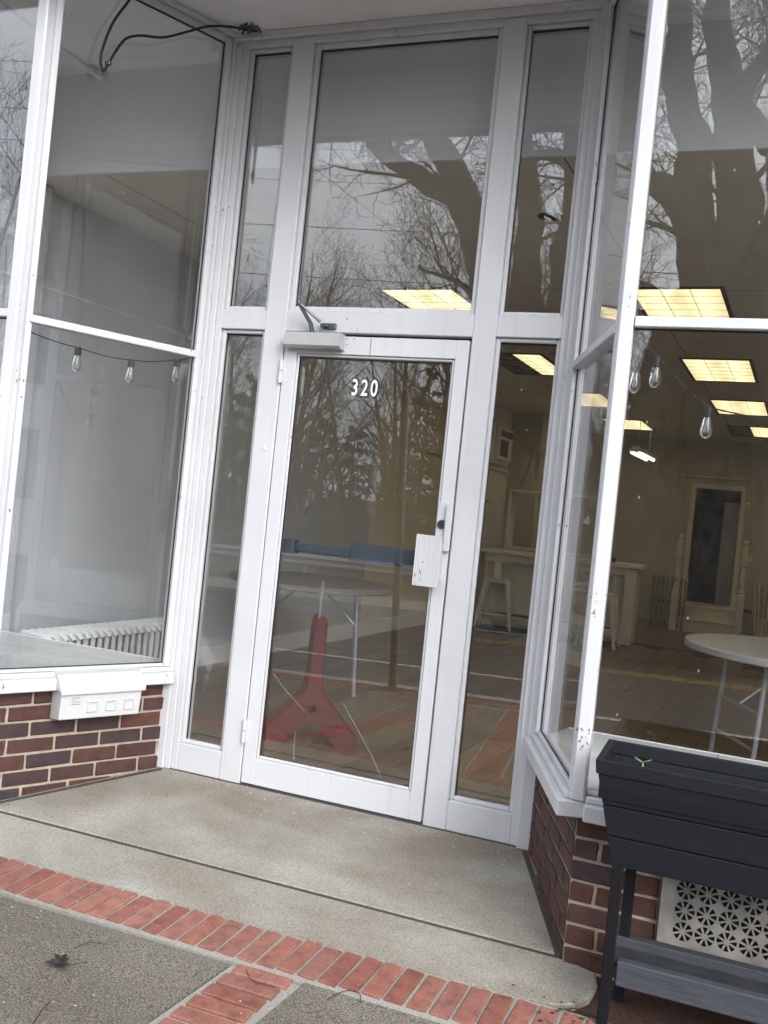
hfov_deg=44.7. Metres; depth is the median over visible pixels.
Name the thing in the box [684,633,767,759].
round table
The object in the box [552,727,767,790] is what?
window sill
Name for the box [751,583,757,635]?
folded chair
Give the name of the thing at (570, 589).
bar stool
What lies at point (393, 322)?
transom window
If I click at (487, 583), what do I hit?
bar stool
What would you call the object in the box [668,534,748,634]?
steps
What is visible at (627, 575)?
counter
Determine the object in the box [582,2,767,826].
street window
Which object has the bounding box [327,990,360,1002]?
twig
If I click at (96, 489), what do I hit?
interior wall
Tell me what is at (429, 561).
door
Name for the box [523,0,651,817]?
bay window
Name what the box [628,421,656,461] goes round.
pendant fixture
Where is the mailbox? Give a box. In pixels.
[50,666,145,719]
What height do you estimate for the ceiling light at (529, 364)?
0.012 m
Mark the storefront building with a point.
(550, 818)
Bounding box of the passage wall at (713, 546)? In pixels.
[654,488,757,613]
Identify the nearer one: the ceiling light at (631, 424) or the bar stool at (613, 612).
the bar stool at (613, 612)
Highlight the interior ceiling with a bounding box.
[46,149,767,444]
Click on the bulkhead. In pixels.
(433, 103)
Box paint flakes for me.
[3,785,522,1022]
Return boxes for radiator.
[19,617,201,679]
[648,574,688,630]
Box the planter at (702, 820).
[596,739,767,1023]
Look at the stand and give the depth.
5.09 m
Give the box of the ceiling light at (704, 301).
[637,286,733,317]
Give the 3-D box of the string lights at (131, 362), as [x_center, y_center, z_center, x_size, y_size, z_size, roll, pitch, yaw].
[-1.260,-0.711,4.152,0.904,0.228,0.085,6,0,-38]
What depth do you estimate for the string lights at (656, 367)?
3.14 m
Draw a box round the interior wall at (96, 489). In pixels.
[0,67,513,666]
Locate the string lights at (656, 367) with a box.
[628,333,767,438]
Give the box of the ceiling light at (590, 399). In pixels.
[551,391,607,407]
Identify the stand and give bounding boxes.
[263,580,355,751]
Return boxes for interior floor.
[190,614,767,805]
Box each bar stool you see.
[473,559,515,631]
[558,569,585,644]
[573,573,619,649]
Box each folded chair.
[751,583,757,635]
[755,583,760,635]
[758,584,765,636]
[761,584,767,636]
[762,585,767,636]
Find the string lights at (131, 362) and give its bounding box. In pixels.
[31,332,189,382]
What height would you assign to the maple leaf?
0.017 m
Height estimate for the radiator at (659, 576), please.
0.789 m
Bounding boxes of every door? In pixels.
[240,299,471,821]
[714,502,740,605]
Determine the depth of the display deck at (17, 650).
4.42 m
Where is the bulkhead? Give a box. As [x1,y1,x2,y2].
[0,1,767,176]
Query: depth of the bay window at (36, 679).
4.14 m
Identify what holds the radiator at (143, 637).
on the interior floor
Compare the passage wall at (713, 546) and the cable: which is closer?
the cable
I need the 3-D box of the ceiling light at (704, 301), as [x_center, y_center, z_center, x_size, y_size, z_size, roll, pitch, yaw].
[2.114,-1.422,6.556,0.610,0.012,1.190,6,0,25]
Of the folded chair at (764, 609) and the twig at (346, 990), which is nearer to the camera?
the twig at (346, 990)
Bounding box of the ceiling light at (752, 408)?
[708,399,767,416]
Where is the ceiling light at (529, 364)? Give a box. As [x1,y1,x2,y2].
[500,352,554,375]
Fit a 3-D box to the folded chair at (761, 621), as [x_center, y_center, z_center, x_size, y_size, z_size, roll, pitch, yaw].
[5.597,1.472,13.847,0.059,0.800,0.442,6,0,19]
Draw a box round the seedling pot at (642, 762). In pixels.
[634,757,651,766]
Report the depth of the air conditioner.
12.87 m
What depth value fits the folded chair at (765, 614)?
13.85 m
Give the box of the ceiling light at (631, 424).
[599,418,655,430]
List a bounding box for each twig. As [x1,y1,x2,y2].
[246,969,275,986]
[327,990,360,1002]
[555,1008,596,1017]
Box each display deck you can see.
[0,630,159,669]
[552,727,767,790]
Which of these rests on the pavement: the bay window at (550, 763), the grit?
the grit
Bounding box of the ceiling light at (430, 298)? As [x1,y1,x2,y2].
[376,287,471,309]
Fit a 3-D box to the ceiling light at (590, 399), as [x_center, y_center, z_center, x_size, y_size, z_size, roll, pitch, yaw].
[2.517,-1.390,11.572,0.610,0.012,1.190,6,0,25]
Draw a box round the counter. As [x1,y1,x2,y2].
[481,548,646,645]
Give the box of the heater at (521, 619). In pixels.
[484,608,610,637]
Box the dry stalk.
[344,705,380,776]
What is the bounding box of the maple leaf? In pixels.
[45,953,85,967]
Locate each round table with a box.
[229,570,393,696]
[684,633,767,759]
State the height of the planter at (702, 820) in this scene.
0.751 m
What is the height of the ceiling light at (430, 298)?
0.012 m
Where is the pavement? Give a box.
[0,767,756,1023]
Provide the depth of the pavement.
3.08 m
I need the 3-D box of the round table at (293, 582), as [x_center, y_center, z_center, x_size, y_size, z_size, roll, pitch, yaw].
[-0.559,0.873,6.808,1.200,0.768,1.200,6,0,-2]
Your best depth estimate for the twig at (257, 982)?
2.71 m
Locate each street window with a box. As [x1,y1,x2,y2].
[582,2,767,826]
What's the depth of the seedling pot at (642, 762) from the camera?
2.69 m
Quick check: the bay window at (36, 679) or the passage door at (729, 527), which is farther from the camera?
the passage door at (729, 527)
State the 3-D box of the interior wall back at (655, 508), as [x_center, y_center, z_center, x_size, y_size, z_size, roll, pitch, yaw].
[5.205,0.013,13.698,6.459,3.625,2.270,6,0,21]
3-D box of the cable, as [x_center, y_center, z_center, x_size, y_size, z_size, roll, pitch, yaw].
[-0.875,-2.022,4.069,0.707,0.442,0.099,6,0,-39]
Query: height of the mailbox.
0.211 m
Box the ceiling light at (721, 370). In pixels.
[679,357,757,382]
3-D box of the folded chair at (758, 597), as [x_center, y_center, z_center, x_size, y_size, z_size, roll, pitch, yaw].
[5.560,1.468,13.859,0.069,0.801,0.442,6,0,22]
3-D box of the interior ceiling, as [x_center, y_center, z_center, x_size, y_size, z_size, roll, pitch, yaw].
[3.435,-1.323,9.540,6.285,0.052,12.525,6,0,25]
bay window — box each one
[0,0,238,693]
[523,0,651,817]
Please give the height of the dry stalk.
0.281 m
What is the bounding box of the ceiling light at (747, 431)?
[726,425,767,437]
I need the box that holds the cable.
[99,0,261,71]
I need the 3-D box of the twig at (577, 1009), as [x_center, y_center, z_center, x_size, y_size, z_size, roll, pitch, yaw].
[0.563,1.435,2.672,0.142,0.012,0.029,6,0,16]
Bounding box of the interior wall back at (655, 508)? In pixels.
[500,413,767,634]
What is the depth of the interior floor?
7.02 m
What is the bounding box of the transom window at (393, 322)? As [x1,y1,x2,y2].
[286,28,503,338]
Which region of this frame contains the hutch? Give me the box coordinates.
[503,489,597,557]
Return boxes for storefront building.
[0,0,767,981]
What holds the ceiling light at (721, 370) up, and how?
attached to the interior ceiling
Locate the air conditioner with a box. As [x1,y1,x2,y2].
[486,421,513,502]
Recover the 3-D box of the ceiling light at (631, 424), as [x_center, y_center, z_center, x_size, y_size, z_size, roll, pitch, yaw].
[3.593,-1.284,13.720,0.610,0.012,1.190,6,0,25]
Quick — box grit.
[4,776,713,1023]

